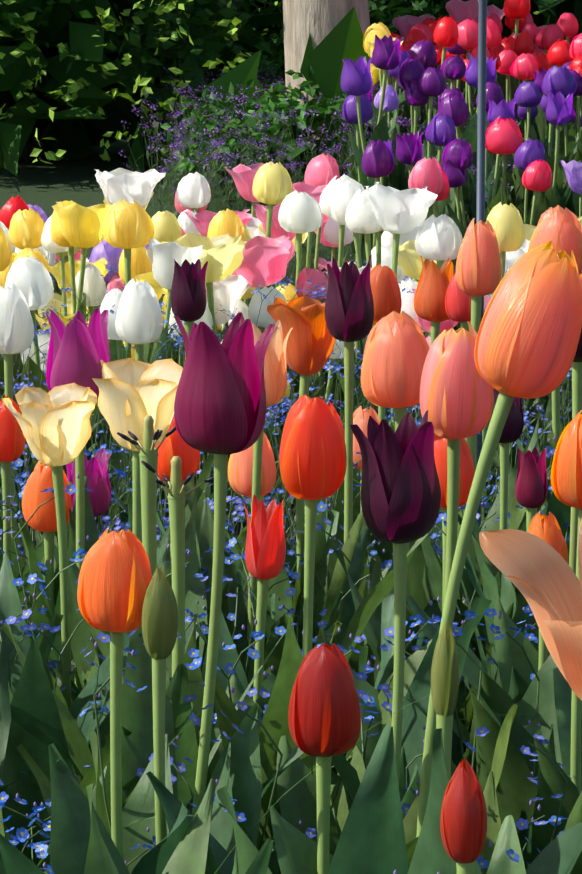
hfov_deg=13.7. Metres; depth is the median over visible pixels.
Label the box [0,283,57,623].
white tulip
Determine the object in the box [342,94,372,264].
violet tulip
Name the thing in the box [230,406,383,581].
salmon tulip
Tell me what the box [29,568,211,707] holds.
tulip leaves
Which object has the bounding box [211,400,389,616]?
orange-red tulip
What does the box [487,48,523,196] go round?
bright red tulip
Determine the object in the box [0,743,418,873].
tulip leaves
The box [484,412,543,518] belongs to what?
forget me not plant
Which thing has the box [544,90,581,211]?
violet tulip
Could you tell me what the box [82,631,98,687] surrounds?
tulip leaves
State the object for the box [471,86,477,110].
bright red tulip
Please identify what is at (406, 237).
white bed tulip
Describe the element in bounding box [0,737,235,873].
tulip leaves
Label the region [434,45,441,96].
bright red tulip
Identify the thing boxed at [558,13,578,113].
hot pink tulip
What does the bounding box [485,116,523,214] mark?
hot pink tulip
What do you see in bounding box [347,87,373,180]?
purple tulip
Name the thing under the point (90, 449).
forget me not plant
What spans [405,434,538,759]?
orange-red tulip
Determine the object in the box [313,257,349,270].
pink tulip
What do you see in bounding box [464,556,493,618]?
tulip leaves
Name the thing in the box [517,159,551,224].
hot pink tulip
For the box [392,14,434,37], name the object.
pink tulip
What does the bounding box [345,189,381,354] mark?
white bed tulip
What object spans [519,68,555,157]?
purple tulip
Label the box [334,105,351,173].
violet groundcover
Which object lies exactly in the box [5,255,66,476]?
white bed tulip
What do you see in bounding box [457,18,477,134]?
hot pink tulip
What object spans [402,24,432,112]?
hot pink tulip
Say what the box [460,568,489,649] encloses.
tulip leaves
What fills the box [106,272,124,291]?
pink tulip
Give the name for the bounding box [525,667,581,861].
tulip leaves
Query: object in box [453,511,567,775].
orange tulip bud
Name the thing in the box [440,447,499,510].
forget me not plant
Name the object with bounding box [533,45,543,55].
hot pink tulip
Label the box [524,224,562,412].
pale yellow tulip
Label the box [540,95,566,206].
violet tulip
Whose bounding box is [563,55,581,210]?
bright red tulip
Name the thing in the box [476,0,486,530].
pole
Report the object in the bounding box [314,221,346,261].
pink tulip
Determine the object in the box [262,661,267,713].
tulip leaves
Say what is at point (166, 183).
violet groundcover
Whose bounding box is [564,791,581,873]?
tulip leaves
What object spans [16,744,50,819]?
tulip leaves
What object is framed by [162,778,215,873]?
tulip leaves
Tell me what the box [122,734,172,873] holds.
tulip leaves
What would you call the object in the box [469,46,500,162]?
hot pink tulip
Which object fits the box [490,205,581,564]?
salmon-orange tulip bed
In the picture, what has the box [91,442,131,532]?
forget me not plant
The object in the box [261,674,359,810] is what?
tulip leaves
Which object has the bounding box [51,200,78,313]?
yellow tulip
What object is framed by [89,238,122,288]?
tulip
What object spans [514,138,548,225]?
violet tulip
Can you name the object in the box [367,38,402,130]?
yellow tulip
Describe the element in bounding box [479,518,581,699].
open orange tulip
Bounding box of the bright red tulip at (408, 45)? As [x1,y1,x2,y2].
[402,40,413,105]
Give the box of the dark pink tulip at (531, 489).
[457,447,547,662]
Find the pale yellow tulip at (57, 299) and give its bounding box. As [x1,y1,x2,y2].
[38,292,88,316]
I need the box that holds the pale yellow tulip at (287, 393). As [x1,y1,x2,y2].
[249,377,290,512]
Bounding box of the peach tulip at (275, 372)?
[169,320,316,647]
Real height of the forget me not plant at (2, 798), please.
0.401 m
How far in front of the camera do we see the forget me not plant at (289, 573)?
2.19 m
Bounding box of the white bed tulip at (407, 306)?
[398,280,424,331]
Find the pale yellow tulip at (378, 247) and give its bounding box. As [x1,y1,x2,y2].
[376,229,383,264]
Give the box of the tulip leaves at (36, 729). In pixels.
[0,551,74,865]
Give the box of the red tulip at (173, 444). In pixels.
[54,415,240,598]
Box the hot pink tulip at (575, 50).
[569,33,581,133]
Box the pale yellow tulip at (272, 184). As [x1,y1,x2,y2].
[252,161,292,332]
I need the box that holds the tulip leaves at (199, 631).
[193,624,252,696]
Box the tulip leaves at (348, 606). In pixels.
[223,524,370,699]
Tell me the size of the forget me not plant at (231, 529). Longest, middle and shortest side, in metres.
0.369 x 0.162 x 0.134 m
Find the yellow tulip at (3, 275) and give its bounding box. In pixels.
[0,252,16,288]
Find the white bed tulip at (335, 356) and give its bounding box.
[297,339,355,512]
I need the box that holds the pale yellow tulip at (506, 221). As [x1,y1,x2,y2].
[485,202,530,434]
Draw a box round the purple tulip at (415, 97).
[394,80,428,190]
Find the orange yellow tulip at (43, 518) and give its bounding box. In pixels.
[22,461,71,612]
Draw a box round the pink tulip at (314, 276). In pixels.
[296,267,343,407]
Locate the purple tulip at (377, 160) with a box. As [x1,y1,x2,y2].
[362,140,393,247]
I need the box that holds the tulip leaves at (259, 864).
[245,839,273,873]
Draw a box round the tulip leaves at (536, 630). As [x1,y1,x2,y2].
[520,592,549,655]
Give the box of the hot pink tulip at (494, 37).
[487,17,501,47]
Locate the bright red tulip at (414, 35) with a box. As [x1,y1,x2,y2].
[405,28,426,113]
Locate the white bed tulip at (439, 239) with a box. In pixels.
[415,214,462,269]
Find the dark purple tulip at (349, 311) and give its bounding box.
[264,255,374,665]
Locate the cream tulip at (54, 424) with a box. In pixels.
[2,383,188,706]
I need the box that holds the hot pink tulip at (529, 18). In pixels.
[511,14,532,82]
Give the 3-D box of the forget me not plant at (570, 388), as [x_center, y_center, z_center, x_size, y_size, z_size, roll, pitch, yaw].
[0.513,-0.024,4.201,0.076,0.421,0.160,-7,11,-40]
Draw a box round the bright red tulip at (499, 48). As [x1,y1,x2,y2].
[492,44,511,100]
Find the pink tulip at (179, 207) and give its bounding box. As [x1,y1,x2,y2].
[175,191,207,213]
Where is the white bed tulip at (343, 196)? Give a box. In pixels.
[331,180,364,365]
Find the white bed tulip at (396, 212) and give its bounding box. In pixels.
[365,182,437,423]
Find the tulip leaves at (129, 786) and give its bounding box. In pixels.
[0,776,140,873]
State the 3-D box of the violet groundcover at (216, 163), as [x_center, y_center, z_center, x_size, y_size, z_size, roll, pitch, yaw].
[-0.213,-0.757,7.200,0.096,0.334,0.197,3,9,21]
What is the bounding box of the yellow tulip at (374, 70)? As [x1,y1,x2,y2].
[362,63,383,145]
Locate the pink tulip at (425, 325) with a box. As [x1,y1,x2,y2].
[388,289,458,428]
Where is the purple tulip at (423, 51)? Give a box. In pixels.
[400,39,436,146]
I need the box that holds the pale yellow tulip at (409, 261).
[392,239,436,337]
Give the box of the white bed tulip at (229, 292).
[201,275,250,462]
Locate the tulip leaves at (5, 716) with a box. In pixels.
[0,662,10,787]
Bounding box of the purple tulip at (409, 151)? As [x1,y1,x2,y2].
[396,131,422,175]
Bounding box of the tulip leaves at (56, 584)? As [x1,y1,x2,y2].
[54,567,59,605]
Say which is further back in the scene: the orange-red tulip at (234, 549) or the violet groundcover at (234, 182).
the violet groundcover at (234, 182)
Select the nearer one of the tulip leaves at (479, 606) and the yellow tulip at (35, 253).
the tulip leaves at (479, 606)
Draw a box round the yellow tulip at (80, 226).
[52,200,110,318]
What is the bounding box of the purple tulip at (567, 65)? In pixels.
[560,61,571,130]
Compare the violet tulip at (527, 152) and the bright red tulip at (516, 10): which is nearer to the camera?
the violet tulip at (527, 152)
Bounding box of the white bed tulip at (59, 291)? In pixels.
[49,260,61,294]
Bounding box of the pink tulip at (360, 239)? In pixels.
[321,233,361,278]
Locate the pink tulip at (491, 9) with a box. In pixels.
[474,4,504,88]
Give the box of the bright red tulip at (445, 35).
[426,16,464,125]
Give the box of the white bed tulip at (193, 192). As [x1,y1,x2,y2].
[176,172,210,212]
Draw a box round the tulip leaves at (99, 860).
[84,783,118,873]
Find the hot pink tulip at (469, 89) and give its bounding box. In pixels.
[461,59,486,131]
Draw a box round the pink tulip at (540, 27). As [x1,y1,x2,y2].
[532,25,547,81]
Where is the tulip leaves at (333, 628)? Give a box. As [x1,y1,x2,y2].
[235,548,341,646]
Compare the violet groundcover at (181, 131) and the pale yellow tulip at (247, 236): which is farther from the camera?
the violet groundcover at (181, 131)
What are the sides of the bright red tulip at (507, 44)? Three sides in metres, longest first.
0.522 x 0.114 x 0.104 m
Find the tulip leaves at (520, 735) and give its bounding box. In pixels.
[255,654,561,777]
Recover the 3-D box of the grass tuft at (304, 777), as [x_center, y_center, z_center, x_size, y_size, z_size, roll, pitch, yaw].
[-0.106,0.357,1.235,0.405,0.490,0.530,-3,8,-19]
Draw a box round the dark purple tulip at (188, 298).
[129,259,263,591]
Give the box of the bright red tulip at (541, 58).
[523,52,548,137]
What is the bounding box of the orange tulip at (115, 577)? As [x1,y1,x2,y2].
[77,529,188,873]
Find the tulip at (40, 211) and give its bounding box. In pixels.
[27,204,54,282]
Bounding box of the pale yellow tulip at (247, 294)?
[230,274,259,298]
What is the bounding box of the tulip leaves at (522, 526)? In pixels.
[486,479,569,648]
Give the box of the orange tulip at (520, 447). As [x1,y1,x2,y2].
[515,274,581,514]
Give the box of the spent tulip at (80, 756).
[1,416,176,780]
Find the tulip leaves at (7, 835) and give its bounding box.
[3,822,10,840]
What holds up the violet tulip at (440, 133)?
on the ground
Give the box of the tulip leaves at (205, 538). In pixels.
[197,498,223,603]
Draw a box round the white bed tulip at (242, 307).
[220,300,252,330]
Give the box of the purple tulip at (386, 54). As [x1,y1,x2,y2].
[351,35,402,255]
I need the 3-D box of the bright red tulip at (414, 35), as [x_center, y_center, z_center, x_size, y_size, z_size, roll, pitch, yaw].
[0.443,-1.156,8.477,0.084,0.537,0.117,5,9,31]
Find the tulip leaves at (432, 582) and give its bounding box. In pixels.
[421,531,487,691]
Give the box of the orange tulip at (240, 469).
[182,433,338,631]
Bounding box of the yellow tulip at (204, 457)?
[201,340,230,519]
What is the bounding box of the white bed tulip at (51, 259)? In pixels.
[48,252,55,265]
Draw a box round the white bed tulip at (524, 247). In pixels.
[520,239,533,403]
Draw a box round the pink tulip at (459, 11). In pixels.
[445,0,478,90]
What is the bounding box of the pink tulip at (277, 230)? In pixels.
[253,204,295,285]
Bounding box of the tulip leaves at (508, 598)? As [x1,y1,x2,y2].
[491,570,538,704]
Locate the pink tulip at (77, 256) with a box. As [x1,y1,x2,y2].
[54,248,87,292]
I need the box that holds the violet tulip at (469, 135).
[454,53,496,224]
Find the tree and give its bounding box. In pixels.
[283,0,375,141]
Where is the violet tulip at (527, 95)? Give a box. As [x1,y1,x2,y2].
[500,81,541,220]
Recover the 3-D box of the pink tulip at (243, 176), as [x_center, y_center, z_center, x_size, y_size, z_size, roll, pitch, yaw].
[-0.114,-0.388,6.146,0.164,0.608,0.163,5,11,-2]
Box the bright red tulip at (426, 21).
[421,17,435,25]
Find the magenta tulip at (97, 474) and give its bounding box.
[66,448,111,516]
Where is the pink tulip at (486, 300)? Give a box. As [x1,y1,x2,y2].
[470,296,529,498]
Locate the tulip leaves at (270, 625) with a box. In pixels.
[250,606,302,649]
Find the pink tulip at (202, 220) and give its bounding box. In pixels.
[184,209,251,236]
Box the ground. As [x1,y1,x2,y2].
[0,137,573,601]
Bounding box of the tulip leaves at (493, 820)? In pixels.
[479,771,500,873]
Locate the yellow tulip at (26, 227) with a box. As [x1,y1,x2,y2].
[8,207,44,329]
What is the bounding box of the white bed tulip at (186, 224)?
[178,209,200,234]
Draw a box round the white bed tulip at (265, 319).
[247,286,286,449]
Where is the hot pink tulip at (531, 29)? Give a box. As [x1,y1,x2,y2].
[521,22,537,42]
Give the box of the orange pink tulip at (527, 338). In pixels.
[403,241,581,873]
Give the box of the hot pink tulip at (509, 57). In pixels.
[496,49,517,123]
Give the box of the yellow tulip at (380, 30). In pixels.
[363,22,402,127]
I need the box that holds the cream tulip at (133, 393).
[67,358,207,689]
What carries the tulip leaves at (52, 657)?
on the ground
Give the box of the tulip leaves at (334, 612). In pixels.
[106,591,342,644]
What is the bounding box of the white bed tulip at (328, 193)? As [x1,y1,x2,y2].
[319,174,353,415]
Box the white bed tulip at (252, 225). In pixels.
[246,217,277,289]
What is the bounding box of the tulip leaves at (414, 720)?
[214,625,439,842]
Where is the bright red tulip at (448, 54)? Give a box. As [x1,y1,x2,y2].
[435,47,463,109]
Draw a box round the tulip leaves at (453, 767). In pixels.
[451,759,456,776]
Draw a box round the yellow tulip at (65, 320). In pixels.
[35,308,90,330]
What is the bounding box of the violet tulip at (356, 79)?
[340,56,383,234]
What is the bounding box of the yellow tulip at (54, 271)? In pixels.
[48,258,108,295]
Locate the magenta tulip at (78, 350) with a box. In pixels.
[45,308,110,692]
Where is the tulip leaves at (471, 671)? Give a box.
[406,595,500,725]
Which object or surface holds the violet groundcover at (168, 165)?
on the ground
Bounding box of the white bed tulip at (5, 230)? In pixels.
[0,221,15,252]
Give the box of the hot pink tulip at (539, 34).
[534,28,546,134]
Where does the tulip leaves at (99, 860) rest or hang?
on the ground
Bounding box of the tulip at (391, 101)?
[374,84,398,187]
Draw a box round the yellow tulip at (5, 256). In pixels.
[0,227,23,466]
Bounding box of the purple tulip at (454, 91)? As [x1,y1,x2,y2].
[438,86,476,221]
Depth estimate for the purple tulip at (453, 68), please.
7.36 m
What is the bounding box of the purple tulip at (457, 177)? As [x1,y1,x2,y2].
[440,158,466,328]
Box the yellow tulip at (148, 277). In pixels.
[123,271,172,356]
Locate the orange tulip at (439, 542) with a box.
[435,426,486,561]
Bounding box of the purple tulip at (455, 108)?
[432,93,468,216]
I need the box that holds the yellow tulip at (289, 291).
[276,283,317,405]
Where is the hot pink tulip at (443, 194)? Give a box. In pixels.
[433,170,449,261]
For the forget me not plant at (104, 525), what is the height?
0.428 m
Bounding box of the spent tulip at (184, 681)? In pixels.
[141,456,219,813]
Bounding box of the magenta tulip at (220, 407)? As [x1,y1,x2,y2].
[88,312,278,873]
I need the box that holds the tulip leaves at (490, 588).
[472,518,502,687]
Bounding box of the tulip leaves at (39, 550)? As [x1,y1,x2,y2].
[15,481,71,610]
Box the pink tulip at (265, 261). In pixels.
[232,233,294,443]
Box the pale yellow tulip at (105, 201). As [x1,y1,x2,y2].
[103,192,153,209]
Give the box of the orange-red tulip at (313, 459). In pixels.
[210,394,431,850]
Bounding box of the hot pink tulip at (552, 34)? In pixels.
[537,23,563,140]
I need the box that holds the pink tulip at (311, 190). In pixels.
[285,182,329,303]
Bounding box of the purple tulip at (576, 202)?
[573,114,581,216]
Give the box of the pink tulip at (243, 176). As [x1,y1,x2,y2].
[224,163,263,300]
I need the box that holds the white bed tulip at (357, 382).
[326,266,372,431]
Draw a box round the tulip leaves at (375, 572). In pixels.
[266,560,381,672]
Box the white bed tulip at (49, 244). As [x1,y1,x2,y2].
[41,215,68,316]
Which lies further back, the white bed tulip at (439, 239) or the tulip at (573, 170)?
the tulip at (573, 170)
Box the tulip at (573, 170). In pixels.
[559,160,581,216]
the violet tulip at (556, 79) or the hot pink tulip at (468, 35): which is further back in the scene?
the hot pink tulip at (468, 35)
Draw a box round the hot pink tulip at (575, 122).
[573,96,577,130]
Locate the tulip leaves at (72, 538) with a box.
[66,508,89,747]
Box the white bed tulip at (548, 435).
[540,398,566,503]
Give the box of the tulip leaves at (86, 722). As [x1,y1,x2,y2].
[39,613,130,745]
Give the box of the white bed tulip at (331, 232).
[323,218,353,263]
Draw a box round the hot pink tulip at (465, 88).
[461,80,473,99]
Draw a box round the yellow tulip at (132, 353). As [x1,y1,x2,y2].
[123,342,134,358]
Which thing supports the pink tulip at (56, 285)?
on the ground
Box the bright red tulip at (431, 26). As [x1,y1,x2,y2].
[427,21,437,114]
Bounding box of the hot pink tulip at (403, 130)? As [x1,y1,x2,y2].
[391,36,406,133]
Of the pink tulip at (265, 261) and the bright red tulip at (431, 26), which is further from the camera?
the bright red tulip at (431, 26)
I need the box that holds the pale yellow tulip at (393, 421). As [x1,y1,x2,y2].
[365,313,407,433]
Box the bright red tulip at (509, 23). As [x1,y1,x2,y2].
[497,16,525,89]
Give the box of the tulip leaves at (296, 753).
[75,745,303,797]
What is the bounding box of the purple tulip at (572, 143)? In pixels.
[559,69,581,160]
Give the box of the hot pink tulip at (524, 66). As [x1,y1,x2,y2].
[510,52,538,143]
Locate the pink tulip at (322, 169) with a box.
[293,153,349,282]
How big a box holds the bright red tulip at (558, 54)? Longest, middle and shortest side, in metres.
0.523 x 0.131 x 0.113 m
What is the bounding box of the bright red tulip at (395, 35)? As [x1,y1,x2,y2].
[390,32,402,89]
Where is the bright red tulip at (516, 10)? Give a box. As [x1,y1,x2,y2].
[502,0,530,100]
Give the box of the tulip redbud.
[440,756,525,873]
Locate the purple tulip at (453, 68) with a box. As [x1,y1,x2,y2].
[431,55,465,166]
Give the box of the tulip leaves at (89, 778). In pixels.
[37,726,131,870]
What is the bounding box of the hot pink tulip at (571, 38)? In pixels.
[556,19,575,40]
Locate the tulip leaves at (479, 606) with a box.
[331,597,491,783]
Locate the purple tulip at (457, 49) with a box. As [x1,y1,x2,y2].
[432,43,474,113]
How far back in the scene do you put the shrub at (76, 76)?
8.72 m
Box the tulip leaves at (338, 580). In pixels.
[266,510,368,673]
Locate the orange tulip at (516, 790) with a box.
[464,410,581,830]
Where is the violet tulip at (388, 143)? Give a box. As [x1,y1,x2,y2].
[363,139,393,266]
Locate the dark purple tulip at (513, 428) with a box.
[487,388,541,569]
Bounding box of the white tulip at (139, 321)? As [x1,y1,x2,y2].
[29,278,213,535]
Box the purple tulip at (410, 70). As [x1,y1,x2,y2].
[389,57,427,166]
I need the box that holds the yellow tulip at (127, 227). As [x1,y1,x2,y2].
[98,199,164,443]
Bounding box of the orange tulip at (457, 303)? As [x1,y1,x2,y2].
[445,272,544,610]
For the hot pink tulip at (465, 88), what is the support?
on the ground
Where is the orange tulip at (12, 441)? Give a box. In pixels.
[0,396,25,559]
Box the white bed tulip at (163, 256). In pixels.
[144,238,206,512]
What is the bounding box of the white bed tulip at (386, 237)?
[381,231,400,245]
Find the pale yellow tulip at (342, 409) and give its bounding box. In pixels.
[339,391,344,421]
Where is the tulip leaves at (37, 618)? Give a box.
[18,521,210,638]
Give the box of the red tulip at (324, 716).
[217,643,408,873]
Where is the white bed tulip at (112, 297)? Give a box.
[100,288,132,528]
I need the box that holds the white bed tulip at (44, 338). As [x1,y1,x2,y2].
[0,329,49,525]
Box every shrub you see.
[0,0,285,175]
[147,0,284,118]
[157,7,432,196]
[175,0,538,88]
[231,0,581,90]
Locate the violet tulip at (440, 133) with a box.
[406,113,455,220]
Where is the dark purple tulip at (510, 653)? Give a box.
[494,328,581,692]
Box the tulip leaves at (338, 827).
[271,795,341,873]
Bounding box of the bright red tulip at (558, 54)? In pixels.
[535,39,572,140]
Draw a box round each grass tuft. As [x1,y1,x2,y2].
[110,705,471,835]
[186,631,285,809]
[214,677,467,873]
[461,578,501,725]
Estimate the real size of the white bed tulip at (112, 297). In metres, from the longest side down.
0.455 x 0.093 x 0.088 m
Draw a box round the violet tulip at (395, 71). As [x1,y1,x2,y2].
[388,50,427,187]
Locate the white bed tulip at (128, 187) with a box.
[100,169,165,207]
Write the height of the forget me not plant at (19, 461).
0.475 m
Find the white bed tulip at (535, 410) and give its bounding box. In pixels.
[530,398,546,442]
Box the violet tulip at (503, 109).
[467,99,515,222]
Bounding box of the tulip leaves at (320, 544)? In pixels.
[156,499,326,648]
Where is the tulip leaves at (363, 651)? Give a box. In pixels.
[331,644,367,774]
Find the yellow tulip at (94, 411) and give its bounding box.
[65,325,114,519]
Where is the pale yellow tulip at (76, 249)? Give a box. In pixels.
[53,247,79,291]
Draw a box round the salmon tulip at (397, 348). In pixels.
[323,311,569,748]
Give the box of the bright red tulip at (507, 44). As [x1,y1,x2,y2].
[501,35,517,118]
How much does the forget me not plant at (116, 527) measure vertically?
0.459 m
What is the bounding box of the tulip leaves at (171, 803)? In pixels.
[146,771,233,873]
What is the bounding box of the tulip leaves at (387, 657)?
[265,562,523,766]
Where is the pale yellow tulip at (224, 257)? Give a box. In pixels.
[160,232,245,515]
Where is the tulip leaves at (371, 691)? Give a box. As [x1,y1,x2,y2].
[322,631,556,869]
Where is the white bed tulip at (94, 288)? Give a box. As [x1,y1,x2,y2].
[71,263,105,316]
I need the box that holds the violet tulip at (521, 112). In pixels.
[516,105,537,212]
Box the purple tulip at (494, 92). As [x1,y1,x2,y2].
[472,81,510,225]
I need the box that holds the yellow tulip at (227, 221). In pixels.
[207,209,244,341]
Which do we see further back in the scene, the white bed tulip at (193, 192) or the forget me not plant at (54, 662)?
the white bed tulip at (193, 192)
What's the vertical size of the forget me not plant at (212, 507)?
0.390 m
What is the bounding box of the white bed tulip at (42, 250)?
[15,246,47,261]
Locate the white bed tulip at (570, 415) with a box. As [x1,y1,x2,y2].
[565,371,571,422]
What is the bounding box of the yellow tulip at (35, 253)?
[13,248,48,271]
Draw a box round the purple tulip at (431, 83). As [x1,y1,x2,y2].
[417,66,444,159]
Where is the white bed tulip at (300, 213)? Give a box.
[275,190,322,373]
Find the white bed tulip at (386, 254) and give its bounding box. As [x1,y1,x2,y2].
[366,243,405,282]
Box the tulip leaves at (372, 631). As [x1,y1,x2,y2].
[335,550,463,764]
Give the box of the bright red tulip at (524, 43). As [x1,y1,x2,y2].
[513,31,533,137]
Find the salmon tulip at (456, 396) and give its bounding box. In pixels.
[399,321,517,801]
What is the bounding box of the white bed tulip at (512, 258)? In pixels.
[485,248,525,509]
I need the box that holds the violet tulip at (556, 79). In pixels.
[537,65,576,201]
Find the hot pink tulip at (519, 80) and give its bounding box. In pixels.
[511,33,531,85]
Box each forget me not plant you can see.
[0,282,88,471]
[0,318,50,526]
[0,322,50,562]
[0,340,36,501]
[0,353,21,518]
[0,354,28,548]
[0,371,40,532]
[0,462,25,564]
[0,468,29,605]
[0,491,44,599]
[0,513,118,537]
[0,593,60,793]
[0,620,124,688]
[0,780,49,836]
[1,771,50,873]
[2,342,44,549]
[2,814,33,846]
[10,435,132,548]
[12,535,88,662]
[13,302,58,403]
[13,374,99,545]
[14,471,31,561]
[14,474,202,693]
[14,793,50,846]
[17,385,37,554]
[17,403,110,544]
[17,479,162,537]
[17,484,132,561]
[20,591,50,661]
[21,323,49,559]
[22,807,50,854]
[23,450,37,548]
[23,609,84,692]
[36,779,254,873]
[42,301,66,313]
[45,373,115,462]
[48,344,121,528]
[49,304,128,532]
[74,619,285,777]
[79,694,109,717]
[85,418,107,532]
[90,415,167,544]
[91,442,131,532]
[93,629,282,849]
[95,327,170,525]
[95,510,125,533]
[97,460,131,531]
[98,427,132,531]
[100,412,165,531]
[101,264,177,363]
[101,413,132,533]
[109,460,250,551]
[111,450,131,514]
[112,447,167,528]
[115,346,161,363]
[119,296,183,520]
[123,521,156,531]
[124,448,164,541]
[126,827,155,865]
[137,715,341,807]
[156,320,195,477]
[156,414,277,530]
[156,449,280,600]
[157,481,228,532]
[158,275,298,346]
[158,496,269,529]
[161,305,225,365]
[161,490,226,526]
[162,331,294,536]
[162,340,213,513]
[178,344,202,473]
[185,595,339,647]
[187,606,241,638]
[192,558,257,639]
[196,407,266,526]
[197,461,304,556]
[200,452,234,530]
[200,639,254,668]
[205,530,301,679]
[206,453,249,536]
[207,453,265,529]
[209,500,304,609]
[213,710,346,758]
[215,304,294,514]
[226,462,361,600]
[229,398,292,537]
[232,488,329,528]
[237,630,420,774]
[241,405,287,603]
[243,496,292,610]
[259,820,315,850]
[263,382,325,553]
[265,354,362,528]
[265,411,296,546]
[265,486,326,539]
[266,356,361,542]
[266,358,359,512]
[266,393,333,538]
[266,405,304,550]
[273,452,327,584]
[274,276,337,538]
[274,368,328,587]
[274,595,301,641]
[278,350,361,498]
[286,282,325,408]
[286,530,296,583]
[287,452,361,587]
[287,525,343,577]
[291,353,369,579]
[293,473,369,648]
[296,367,364,424]
[298,501,475,618]
[305,286,362,414]
[324,359,369,510]
[326,401,368,591]
[326,538,380,573]
[327,433,499,567]
[331,549,536,681]
[333,382,360,423]
[335,340,371,408]
[337,598,505,772]
[338,614,481,837]
[342,501,465,615]
[354,349,434,544]
[359,610,539,776]
[366,407,394,426]
[381,525,485,578]
[385,597,456,719]
[390,408,441,532]
[393,841,519,873]
[399,282,452,545]
[401,719,567,842]
[410,398,521,486]
[425,336,499,468]
[429,436,555,537]
[430,503,480,532]
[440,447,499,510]
[458,420,542,525]
[460,485,552,527]
[461,647,496,761]
[475,502,569,573]
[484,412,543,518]
[485,368,571,502]
[485,398,528,501]
[485,402,535,511]
[486,399,550,493]
[486,473,499,502]
[489,456,499,496]
[495,375,569,478]
[495,510,548,528]
[511,396,551,468]
[516,794,562,833]
[522,772,571,862]
[523,379,564,455]
[523,417,550,450]
[524,398,570,476]
[526,624,548,656]
[527,759,564,782]
[538,398,542,453]
[548,365,571,444]
[548,374,568,492]
[560,379,571,412]
[565,376,571,419]
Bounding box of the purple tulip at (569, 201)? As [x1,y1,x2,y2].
[563,96,580,211]
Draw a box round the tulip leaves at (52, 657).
[36,635,80,702]
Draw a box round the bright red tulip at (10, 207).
[0,196,28,229]
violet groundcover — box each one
[119,146,171,213]
[121,121,189,216]
[126,164,176,214]
[131,92,199,213]
[135,107,191,209]
[141,88,192,188]
[141,131,186,210]
[147,101,179,206]
[148,103,197,184]
[148,143,186,215]
[149,133,186,210]
[150,112,197,209]
[156,129,218,180]
[158,67,207,141]
[168,151,226,209]
[169,157,232,209]
[170,120,195,176]
[170,125,226,184]
[171,105,195,180]
[171,109,228,177]
[173,124,198,181]
[176,89,230,178]
[176,99,201,183]
[177,145,217,204]
[178,136,211,174]
[179,84,212,172]
[179,91,233,133]
[188,128,233,210]
[192,125,233,210]
[198,122,251,211]
[201,98,265,210]
[203,103,235,203]
[204,95,245,197]
[204,126,241,210]
[205,129,234,207]
[209,136,265,211]
[210,84,249,189]
[214,110,260,206]
[215,138,252,209]
[218,145,257,210]
[220,115,256,201]
[221,91,259,209]
[225,148,259,217]
[226,151,286,209]
[231,111,287,204]
[235,110,283,163]
[235,136,283,205]
[237,142,293,205]
[256,157,305,271]
[258,110,293,205]
[259,115,295,163]
[263,107,312,177]
[264,150,295,261]
[265,117,313,182]
[265,131,303,182]
[272,160,303,181]
[274,139,324,183]
[278,96,338,182]
[280,133,314,182]
[288,97,320,181]
[293,168,349,259]
[297,135,360,256]
[299,134,331,252]
[301,108,347,161]
[301,126,344,158]
[307,146,347,172]
[324,124,351,172]
[332,113,407,185]
[332,127,347,176]
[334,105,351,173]
[338,125,393,178]
[365,122,427,141]
[372,116,422,185]
[458,164,507,225]
[464,165,476,219]
[499,161,523,216]
[500,146,559,211]
[513,149,554,218]
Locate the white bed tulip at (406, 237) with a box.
[400,226,420,281]
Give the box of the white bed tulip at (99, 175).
[95,168,156,204]
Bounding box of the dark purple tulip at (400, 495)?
[276,410,440,855]
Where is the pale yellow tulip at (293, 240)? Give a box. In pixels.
[259,223,307,282]
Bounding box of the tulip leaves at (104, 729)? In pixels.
[8,569,171,753]
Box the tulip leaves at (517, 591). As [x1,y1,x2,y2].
[456,587,519,609]
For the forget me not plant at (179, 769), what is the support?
on the ground
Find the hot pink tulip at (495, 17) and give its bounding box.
[487,12,502,76]
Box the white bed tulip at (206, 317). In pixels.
[168,303,212,484]
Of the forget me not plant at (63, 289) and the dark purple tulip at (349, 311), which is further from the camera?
the forget me not plant at (63, 289)
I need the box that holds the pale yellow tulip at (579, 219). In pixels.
[577,216,581,227]
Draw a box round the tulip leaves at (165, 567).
[161,535,247,680]
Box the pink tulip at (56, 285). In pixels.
[55,251,87,315]
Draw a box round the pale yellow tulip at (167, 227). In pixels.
[151,210,184,360]
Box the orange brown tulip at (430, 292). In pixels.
[414,255,452,547]
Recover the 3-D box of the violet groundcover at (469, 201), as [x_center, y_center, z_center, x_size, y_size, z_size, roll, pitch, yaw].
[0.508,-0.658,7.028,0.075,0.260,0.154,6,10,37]
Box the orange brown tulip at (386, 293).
[327,263,441,594]
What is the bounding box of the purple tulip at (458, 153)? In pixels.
[442,138,473,237]
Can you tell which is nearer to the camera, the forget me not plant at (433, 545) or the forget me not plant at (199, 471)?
the forget me not plant at (433, 545)
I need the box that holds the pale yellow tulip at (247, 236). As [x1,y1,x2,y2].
[219,223,251,331]
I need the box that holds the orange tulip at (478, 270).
[409,218,525,655]
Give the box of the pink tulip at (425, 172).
[408,157,442,193]
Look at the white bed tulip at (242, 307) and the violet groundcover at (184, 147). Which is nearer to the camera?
the white bed tulip at (242, 307)
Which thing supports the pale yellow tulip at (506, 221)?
on the ground
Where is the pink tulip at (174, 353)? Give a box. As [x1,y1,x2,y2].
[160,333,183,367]
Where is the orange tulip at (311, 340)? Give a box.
[267,296,392,633]
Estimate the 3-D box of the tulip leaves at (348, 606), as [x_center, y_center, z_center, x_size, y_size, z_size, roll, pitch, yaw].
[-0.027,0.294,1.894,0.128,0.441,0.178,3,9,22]
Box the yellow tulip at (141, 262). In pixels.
[119,247,151,283]
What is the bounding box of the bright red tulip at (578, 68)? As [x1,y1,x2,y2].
[573,64,581,159]

